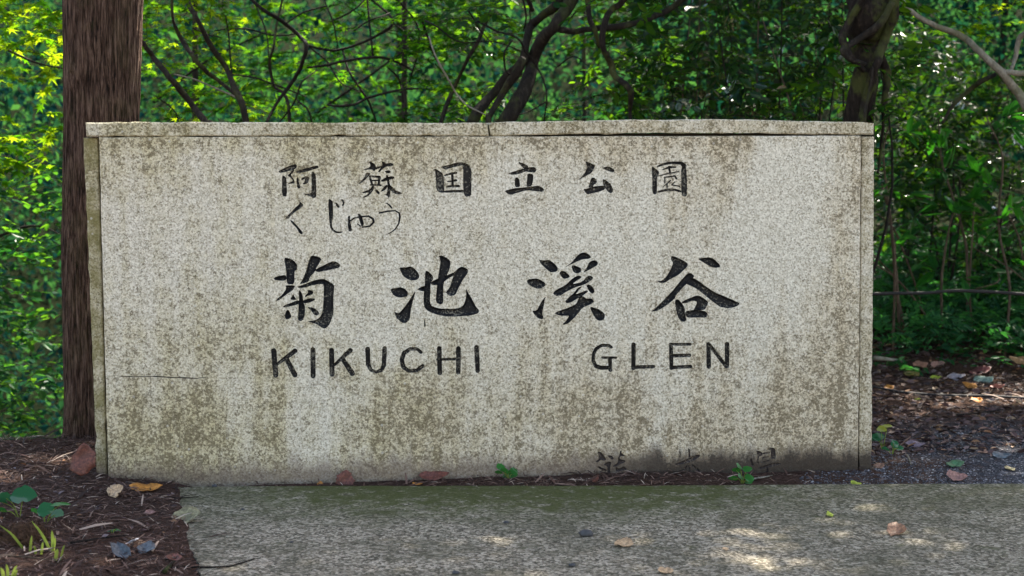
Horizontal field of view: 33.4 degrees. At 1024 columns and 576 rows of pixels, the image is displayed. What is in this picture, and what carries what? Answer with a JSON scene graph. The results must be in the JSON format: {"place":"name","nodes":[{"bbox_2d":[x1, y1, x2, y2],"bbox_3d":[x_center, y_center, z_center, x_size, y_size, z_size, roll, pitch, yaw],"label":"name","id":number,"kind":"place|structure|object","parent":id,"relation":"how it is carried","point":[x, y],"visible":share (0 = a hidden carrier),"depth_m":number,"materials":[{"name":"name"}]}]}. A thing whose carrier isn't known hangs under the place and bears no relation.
{"place":"outdoors","nodes":[
{"label":"outdoors","id":0,"kind":"place"},
{"bbox_2d":[0,0,1023,575],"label":"ground","id":1,"kind":"structure","parent":0,"point":[70,552],"depth_m":10.47,"materials":[{"name":"soil"}]},
{"bbox_2d":[0,564,17,575],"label":"grass tuft","id":2,"kind":"object","parent":1,"relation":"on","point":[14,572],"visible":1,"depth_m":5.36,"materials":[{"name":"green plant"}]},
{"bbox_2d":[0,485,36,517],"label":"seedling","id":3,"kind":"object","parent":1,"relation":"on","point":[25,493],"visible":0.94,"depth_m":6.20,"materials":[{"name":"green plant"}]},
{"bbox_2d":[0,522,50,549],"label":"grass tuft","id":4,"kind":"object","parent":1,"relation":"on","point":[21,545],"visible":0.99,"depth_m":5.73,"materials":[{"name":"green plant"}]},
{"bbox_2d":[5,555,50,559],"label":"fallen twig","id":5,"kind":"object","parent":1,"relation":"on","point":[26,557],"visible":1,"depth_m":5.59,"materials":[{"name":"wood"}]},
{"bbox_2d":[0,514,56,546],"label":"root clump","id":6,"kind":"object","parent":1,"relation":"on","point":[21,532],"visible":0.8,"depth_m":5.81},
{"bbox_2d":[0,0,62,199],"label":"maple tree","id":7,"kind":"object","parent":1,"relation":"on","point":[49,15],"visible":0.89,"depth_m":10.33,"materials":[{"name":"green plant"}]},
{"bbox_2d":[0,169,63,438],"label":"broadleaf tree","id":8,"kind":"object","parent":1,"relation":"on","point":[21,254],"visible":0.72,"depth_m":10.74,"materials":[{"name":"green plant"}]},
{"bbox_2d":[29,531,64,559],"bbox_3d":[-1.539,0.853,5.642,0.084,0.087,0.153,-3,6,-30],"label":"grass tuft","id":9,"kind":"object","parent":1,"relation":"on","point":[53,542],"visible":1,"depth_m":5.67,"materials":[{"name":"green plant"}]},
{"bbox_2d":[31,502,70,523],"bbox_3d":[-1.651,0.809,6.101,0.153,0.090,0.075,0,5,0],"label":"seedling","id":10,"kind":"object","parent":1,"relation":"on","point":[44,509],"visible":0.98,"depth_m":6.09,"materials":[{"name":"green plant"}]},
{"bbox_2d":[70,443,95,475],"bbox_3d":[-1.744,0.696,6.933,0.108,0.134,0.027,0,5,0],"label":"fallen leaf","id":11,"kind":"object","parent":1,"relation":"on","point":[83,461],"visible":1,"depth_m":6.93,"materials":[{"name":"brown plant"}]},
{"bbox_2d":[70,535,125,543],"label":"fallen twig","id":12,"kind":"object","parent":1,"relation":"on","point":[79,541],"visible":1,"depth_m":5.87,"materials":[{"name":"brown wood"}]},
{"bbox_2d":[61,0,143,438],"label":"cedar tree","id":13,"kind":"object","parent":1,"relation":"on","point":[102,49],"visible":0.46,"depth_m":7.79,"materials":[{"name":"brown plant"}]},
{"bbox_2d":[107,484,122,497],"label":"fallen leaf","id":14,"kind":"object","parent":1,"relation":"on","point":[115,489],"visible":0.99,"depth_m":6.68,"materials":[{"name":"beige plant"}]},
{"bbox_2d":[110,542,130,557],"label":"fallen leaf","id":15,"kind":"object","parent":1,"relation":"on","point":[119,549],"visible":1,"depth_m":5.76,"materials":[{"name":"grey plant"}]},
{"bbox_2d":[129,482,161,490],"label":"fallen leaf","id":16,"kind":"object","parent":1,"relation":"on","point":[154,486],"visible":0.99,"depth_m":6.86,"materials":[{"name":"orange plant"}]},
{"bbox_2d":[136,540,154,553],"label":"fallen leaf","id":17,"kind":"object","parent":1,"relation":"on","point":[147,546],"visible":1,"depth_m":5.85,"materials":[{"name":"grey plant"}]},
{"bbox_2d":[143,509,155,514],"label":"fallen leaf","id":18,"kind":"object","parent":1,"relation":"on","point":[149,512],"visible":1,"depth_m":6.38,"materials":[{"name":"plant"}]},
{"bbox_2d":[163,560,174,573],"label":"fallen twig","id":19,"kind":"object","parent":1,"relation":"on","point":[168,566],"visible":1,"depth_m":5.62,"materials":[{"name":"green plant"}]},
{"bbox_2d":[166,553,182,560],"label":"fallen leaf","id":20,"kind":"object","parent":1,"relation":"on","point":[174,555],"visible":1,"depth_m":5.78,"materials":[{"name":"brown plant"}]},
{"bbox_2d":[171,505,200,522],"bbox_3d":[-1.216,0.843,6.357,0.106,0.054,0.083,-2,6,-20],"label":"fallen leaf","id":21,"kind":"object","parent":1,"relation":"on","point":[194,512],"visible":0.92,"depth_m":6.38,"materials":[{"name":"plant"}]},
{"bbox_2d":[141,0,268,122],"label":"leaning tree","id":22,"kind":"object","parent":1,"relation":"on","point":[234,90],"visible":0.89,"depth_m":9.52,"materials":[{"name":"green plant"}]},
{"bbox_2d":[140,0,314,122],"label":"maple tree","id":23,"kind":"object","parent":1,"relation":"on","point":[194,66],"visible":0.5,"depth_m":12.34,"materials":[{"name":"green plant"}]},
{"bbox_2d":[193,0,488,122],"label":"tangled tree","id":24,"kind":"object","parent":1,"relation":"on","point":[422,44],"visible":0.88,"depth_m":9.87,"materials":[{"name":"green plant"}]},
{"bbox_2d":[335,469,354,484],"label":"fallen leaf","id":25,"kind":"object","parent":1,"relation":"on","point":[345,476],"visible":0.87,"depth_m":7.13,"materials":[{"name":"plant"}]},
{"bbox_2d":[259,0,498,122],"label":"maple tree","id":26,"kind":"object","parent":1,"relation":"on","point":[403,60],"visible":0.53,"depth_m":12.94,"materials":[{"name":"green plant"}]},
{"bbox_2d":[395,0,401,116],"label":"slim tree","id":27,"kind":"object","parent":1,"relation":"on","point":[398,71],"visible":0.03,"depth_m":17.93,"materials":[{"name":"brown plant"}]},
{"bbox_2d":[419,471,449,480],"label":"fallen leaf","id":28,"kind":"object","parent":1,"relation":"on","point":[432,475],"visible":1,"depth_m":7.19,"materials":[{"name":"red plant"}]},
{"bbox_2d":[84,119,873,486],"bbox_3d":[-0.101,0.093,7.308,3.334,1.625,0.282,-1,5,-7],"label":"stone monument","id":29,"kind":"object","parent":1,"relation":"on","point":[286,303],"visible":0.99,"depth_m":7.16,"materials":[{"name":"stone"}]},
{"bbox_2d":[494,463,517,478],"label":"seedling","id":30,"kind":"object","parent":1,"relation":"on","point":[512,471],"visible":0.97,"depth_m":7.19,"materials":[{"name":"green plant"}]},
{"bbox_2d":[0,0,1023,439],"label":"woodland","id":31,"kind":"object","parent":1,"relation":"on","point":[958,16],"visible":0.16,"depth_m":17.77,"materials":[{"name":"green plant"}]},
{"bbox_2d":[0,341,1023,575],"bbox_3d":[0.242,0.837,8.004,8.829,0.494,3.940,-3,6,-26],"label":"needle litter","id":32,"kind":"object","parent":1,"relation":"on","point":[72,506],"visible":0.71,"depth_m":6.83,"materials":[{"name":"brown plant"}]},
{"bbox_2d":[0,207,1023,574],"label":"leaf litter","id":33,"kind":"object","parent":1,"relation":"on","point":[982,447],"visible":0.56,"depth_m":8.81,"materials":[{"name":"brown plant"}]},
{"bbox_2d":[971,397,982,402],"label":"fallen leaf","id":34,"kind":"object","parent":33,"relation":"on","point":[975,399],"visible":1,"depth_m":9.30,"materials":[{"name":"plant"}]},
{"bbox_2d":[974,376,993,382],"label":"fallen leaf","id":35,"kind":"object","parent":33,"relation":"on","point":[983,379],"visible":1,"depth_m":10.00,"materials":[{"name":"plant"}]},
{"bbox_2d":[3,222,1023,439],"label":"ground cover","id":36,"kind":"object","parent":1,"relation":"on","point":[990,318],"visible":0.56,"depth_m":10.79,"materials":[{"name":"green plant"}]},
{"bbox_2d":[873,356,901,362],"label":"fallen twig","id":37,"kind":"object","parent":36,"relation":"on","point":[878,358],"visible":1,"depth_m":10.08,"materials":[{"name":"grey wood"}]},
{"bbox_2d":[881,184,900,331],"bbox_3d":[2.364,-0.180,10.620,0.119,0.935,0.117,4,7,37],"label":"dry cane","id":38,"kind":"object","parent":36,"relation":"on","point":[897,301],"visible":0.55,"depth_m":10.61,"materials":[{"name":"brown plant"}]},
{"bbox_2d":[873,254,922,312],"bbox_3d":[2.466,0.013,10.828,0.474,0.574,0.109,0,5,0],"label":"dry cane","id":39,"kind":"object","parent":36,"relation":"on","point":[887,269],"visible":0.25,"depth_m":10.83,"materials":[{"name":"brown plant"}]},
{"bbox_2d":[894,241,906,337],"bbox_3d":[2.435,0.007,10.733,0.047,0.610,0.114,-3,6,-30],"label":"dry cane","id":40,"kind":"object","parent":36,"relation":"on","point":[902,320],"visible":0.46,"depth_m":10.71,"materials":[{"name":"brown plant"}]},
{"bbox_2d":[912,360,927,366],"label":"fallen leaf","id":41,"kind":"object","parent":36,"relation":"on","point":[917,363],"visible":1,"depth_m":10.17,"materials":[{"name":"brown plant"}]},
{"bbox_2d":[968,204,974,325],"bbox_3d":[2.886,-0.133,10.726,0.026,0.786,0.123,2,6,22],"label":"dry cane","id":42,"kind":"object","parent":36,"relation":"on","point":[971,259],"visible":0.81,"depth_m":10.68,"materials":[{"name":"brown plant"}]},
{"bbox_2d":[975,263,999,288],"bbox_3d":[3.054,-0.077,10.895,0.188,0.174,0.061,-2,6,-23],"label":"dry cane","id":43,"kind":"object","parent":36,"relation":"on","point":[991,284],"visible":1,"depth_m":10.89,"materials":[{"name":"green plant"}]},
{"bbox_2d":[970,246,1023,279],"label":"dry cane","id":44,"kind":"object","parent":36,"relation":"on","point":[999,262],"visible":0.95,"depth_m":10.78,"materials":[{"name":"brown plant"}]},
{"bbox_2d":[1009,356,1023,364],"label":"fallen leaf","id":45,"kind":"object","parent":36,"relation":"on","point":[1019,360],"visible":1,"depth_m":10.13,"materials":[{"name":"brown plant"}]},
{"bbox_2d":[399,0,713,122],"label":"gnarled tree","id":46,"kind":"object","parent":1,"relation":"on","point":[514,105],"visible":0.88,"depth_m":9.50,"materials":[{"name":"green plant"}]},
{"bbox_2d":[581,0,586,120],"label":"slim tree","id":47,"kind":"object","parent":1,"relation":"on","point":[584,112],"visible":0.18,"depth_m":16.95,"materials":[{"name":"brown plant"}]},
{"bbox_2d":[602,0,771,119],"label":"evergreen shrub","id":48,"kind":"object","parent":1,"relation":"on","point":[681,106],"visible":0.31,"depth_m":9.77,"materials":[{"name":"green plant"}]},
{"bbox_2d":[728,463,753,483],"bbox_3d":[0.950,0.774,7.091,0.113,0.100,0.052,2,6,22],"label":"seedling","id":49,"kind":"object","parent":1,"relation":"on","point":[749,478],"visible":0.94,"depth_m":7.08,"materials":[{"name":"green plant"}]},
{"bbox_2d":[658,0,828,120],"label":"evergreen shrub","id":50,"kind":"object","parent":1,"relation":"on","point":[758,12],"visible":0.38,"depth_m":9.40,"materials":[{"name":"green plant"}]},
{"bbox_2d":[754,475,772,479],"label":"fallen twig","id":51,"kind":"object","parent":1,"relation":"on","point":[756,478],"visible":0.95,"depth_m":7.24,"materials":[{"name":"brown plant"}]},
{"bbox_2d":[732,0,905,274],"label":"evergreen shrub","id":52,"kind":"object","parent":1,"relation":"on","point":[826,25],"visible":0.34,"depth_m":9.72,"materials":[{"name":"green plant"}]},
{"bbox_2d":[783,0,967,198],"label":"vine covered tree","id":53,"kind":"object","parent":1,"relation":"on","point":[868,27],"visible":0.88,"depth_m":8.87,"materials":[{"name":"green plant"}]},
{"bbox_2d":[872,424,891,449],"bbox_3d":[1.700,0.694,7.869,0.104,0.130,0.047,1,6,14],"label":"seedling","id":54,"kind":"object","parent":1,"relation":"on","point":[878,437],"visible":0.9,"depth_m":7.87,"materials":[{"name":"green plant"}]},
{"bbox_2d":[884,384,893,388],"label":"fallen leaf","id":55,"kind":"object","parent":1,"relation":"on","point":[888,386],"visible":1,"depth_m":9.69,"materials":[{"name":"orange plant"}]},
{"bbox_2d":[882,439,903,453],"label":"seedling","id":56,"kind":"object","parent":1,"relation":"on","point":[894,444],"visible":1,"depth_m":7.79,"materials":[{"name":"green plant"}]},
{"bbox_2d":[876,213,928,328],"bbox_3d":[2.501,-0.077,10.905,0.354,0.802,0.082,-1,5,-7],"label":"dry cane","id":57,"kind":"object","parent":1,"relation":"on","point":[907,262],"visible":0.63,"depth_m":10.89,"materials":[{"name":"brown plant"}]},
{"bbox_2d":[873,262,940,345],"bbox_3d":[2.472,0.138,10.647,0.484,0.623,0.055,-1,5,-8],"label":"dry cane","id":58,"kind":"object","parent":1,"relation":"on","point":[907,290],"visible":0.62,"depth_m":10.61,"materials":[{"name":"brown plant"}]},
{"bbox_2d":[874,103,941,357],"bbox_3d":[2.376,-0.241,10.422,0.488,1.802,0.501,-1,6,-15],"label":"broadleaf sapling","id":59,"kind":"object","parent":1,"relation":"on","point":[910,126],"visible":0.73,"depth_m":10.38,"materials":[{"name":"green plant"}]},
{"bbox_2d":[799,405,1023,484],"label":"gravel","id":60,"kind":"structure","parent":1,"relation":"on","point":[989,470],"depth_m":7.45,"materials":[{"name":"grey gravel"}]},
{"bbox_2d":[873,463,884,468],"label":"fallen leaf","id":61,"kind":"object","parent":60,"relation":"on","point":[880,465],"visible":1,"depth_m":7.49,"materials":[{"name":"brown plant"}]},
{"bbox_2d":[906,440,924,447],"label":"fallen leaf","id":62,"kind":"object","parent":60,"relation":"on","point":[916,444],"visible":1,"depth_m":7.99,"materials":[{"name":"plant"}]},
{"bbox_2d":[946,460,963,466],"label":"fallen leaf","id":63,"kind":"object","parent":60,"relation":"on","point":[956,463],"visible":1,"depth_m":7.52,"materials":[{"name":"green plant"}]},
{"bbox_2d":[946,469,966,480],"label":"fallen leaf","id":64,"kind":"object","parent":60,"relation":"on","point":[954,475],"visible":1,"depth_m":7.23,"materials":[{"name":"pink plant"}]},
{"bbox_2d":[992,451,1009,458],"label":"fallen leaf","id":65,"kind":"object","parent":60,"relation":"on","point":[997,454],"visible":1,"depth_m":7.72,"materials":[{"name":"grey plant"}]},
{"bbox_2d":[904,370,918,375],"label":"fallen leaf","id":66,"kind":"object","parent":1,"relation":"on","point":[912,373],"visible":0.99,"depth_m":10.11,"materials":[{"name":"brown plant"}]},
{"bbox_2d":[873,13,1000,320],"bbox_3d":[2.879,-0.561,11.923,1.040,2.674,1.879,2,6,18],"label":"evergreen shrub","id":67,"kind":"object","parent":1,"relation":"on","point":[910,183],"visible":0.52,"depth_m":11.59,"materials":[{"name":"green plant"}]},
{"bbox_2d":[931,361,944,366],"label":"fallen leaf","id":68,"kind":"object","parent":1,"relation":"on","point":[935,364],"visible":1,"depth_m":10.11,"materials":[{"name":"plant"}]},
{"bbox_2d":[896,184,993,343],"bbox_3d":[2.718,0.012,10.769,0.598,1.337,0.424,1,5,11],"label":"broadleaf sapling","id":69,"kind":"object","parent":1,"relation":"on","point":[951,204],"visible":0.88,"depth_m":10.72,"materials":[{"name":"green plant"}]},
{"bbox_2d":[872,385,1023,398],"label":"rope","id":70,"kind":"object","parent":1,"relation":"on","point":[935,394],"visible":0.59,"depth_m":9.46,"materials":[{"name":"brown fabric"}]},
{"bbox_2d":[946,372,964,380],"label":"fallen leaf","id":71,"kind":"object","parent":1,"relation":"on","point":[953,376],"visible":0.99,"depth_m":10.08,"materials":[{"name":"grey plant"}]},
{"bbox_2d":[914,111,1001,332],"bbox_3d":[2.845,-0.216,10.911,0.559,1.823,0.498,1,5,13],"label":"broadleaf sapling","id":72,"kind":"object","parent":1,"relation":"on","point":[940,139],"visible":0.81,"depth_m":10.86,"materials":[{"name":"green plant"}]},
{"bbox_2d":[901,0,1023,123],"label":"pale limbed tree","id":73,"kind":"object","parent":1,"relation":"on","point":[1015,89],"visible":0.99,"depth_m":9.54,"materials":[{"name":"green plant"}]},
{"bbox_2d":[962,381,976,387],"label":"fallen leaf","id":74,"kind":"object","parent":1,"relation":"on","point":[970,385],"visible":1,"depth_m":9.76,"materials":[{"name":"orange plant"}]},
{"bbox_2d":[921,55,1023,310],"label":"evergreen shrub","id":75,"kind":"object","parent":1,"relation":"on","point":[992,111],"visible":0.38,"depth_m":11.67,"materials":[{"name":"green plant"}]},
{"bbox_2d":[969,366,990,375],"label":"fallen leaf","id":76,"kind":"object","parent":1,"relation":"on","point":[985,369],"visible":1,"depth_m":10.32,"materials":[{"name":"plant"}]},
{"bbox_2d":[956,409,1003,415],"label":"fallen twig","id":77,"kind":"object","parent":1,"relation":"on","point":[977,412],"visible":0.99,"depth_m":8.83,"materials":[{"name":"brown wood"}]},
{"bbox_2d":[951,100,1023,356],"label":"broadleaf sapling","id":78,"kind":"object","parent":1,"relation":"on","point":[1011,108],"visible":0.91,"depth_m":10.53,"materials":[{"name":"green plant"}]},
{"bbox_2d":[985,0,1008,204],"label":"slim tree","id":79,"kind":"object","parent":1,"relation":"on","point":[1002,35],"visible":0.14,"depth_m":15.83,"materials":[{"name":"brown plant"}]},
{"bbox_2d":[990,383,1003,387],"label":"fallen leaf","id":80,"kind":"object","parent":1,"relation":"on","point":[995,385],"visible":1,"depth_m":9.74,"materials":[{"name":"brown plant"}]},
{"bbox_2d":[979,209,1023,305],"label":"broadleaf sapling","id":81,"kind":"object","parent":1,"relation":"on","point":[1007,240],"visible":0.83,"depth_m":10.92,"materials":[{"name":"green plant"}]},
{"bbox_2d":[178,484,1023,575],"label":"concrete paving","id":82,"kind":"structure","parent":0,"point":[796,530],"depth_m":6.22,"materials":[{"name":"grey concrete"}]},
{"bbox_2d":[163,558,253,568],"bbox_3d":[-1.004,0.925,5.697,0.317,0.014,0.058,-3,6,-27],"label":"fallen twig","id":83,"kind":"object","parent":82,"relation":"on","point":[212,566],"visible":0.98,"depth_m":5.69,"materials":[{"name":"wood"}]},
{"bbox_2d":[578,529,592,536],"bbox_3d":[0.266,0.882,6.134,0.056,0.026,0.042,0,5,0],"label":"pebble","id":84,"kind":"object","parent":82,"relation":"on","point":[585,533],"visible":1,"depth_m":6.12,"materials":[{"name":"grey stone"}]},
{"bbox_2d":[614,537,632,546],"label":"fallen leaf","id":85,"kind":"object","parent":82,"relation":"on","point":[625,541],"visible":1,"depth_m":6.00,"materials":[{"name":"beige plant"}]},
{"bbox_2d":[658,566,673,572],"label":"fallen leaf","id":86,"kind":"object","parent":82,"relation":"on","point":[665,570],"visible":1,"depth_m":5.63,"materials":[{"name":"beige plant"}]},
{"bbox_2d":[887,521,906,535],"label":"fallen leaf","id":87,"kind":"object","parent":82,"relation":"on","point":[894,528],"visible":1,"depth_m":6.17,"materials":[{"name":"brown plant"}]},
{"bbox_2d":[872,289,1023,295],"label":"rope","id":88,"kind":"object","parent":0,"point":[949,291],"visible":0.66,"depth_m":10.04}
]}

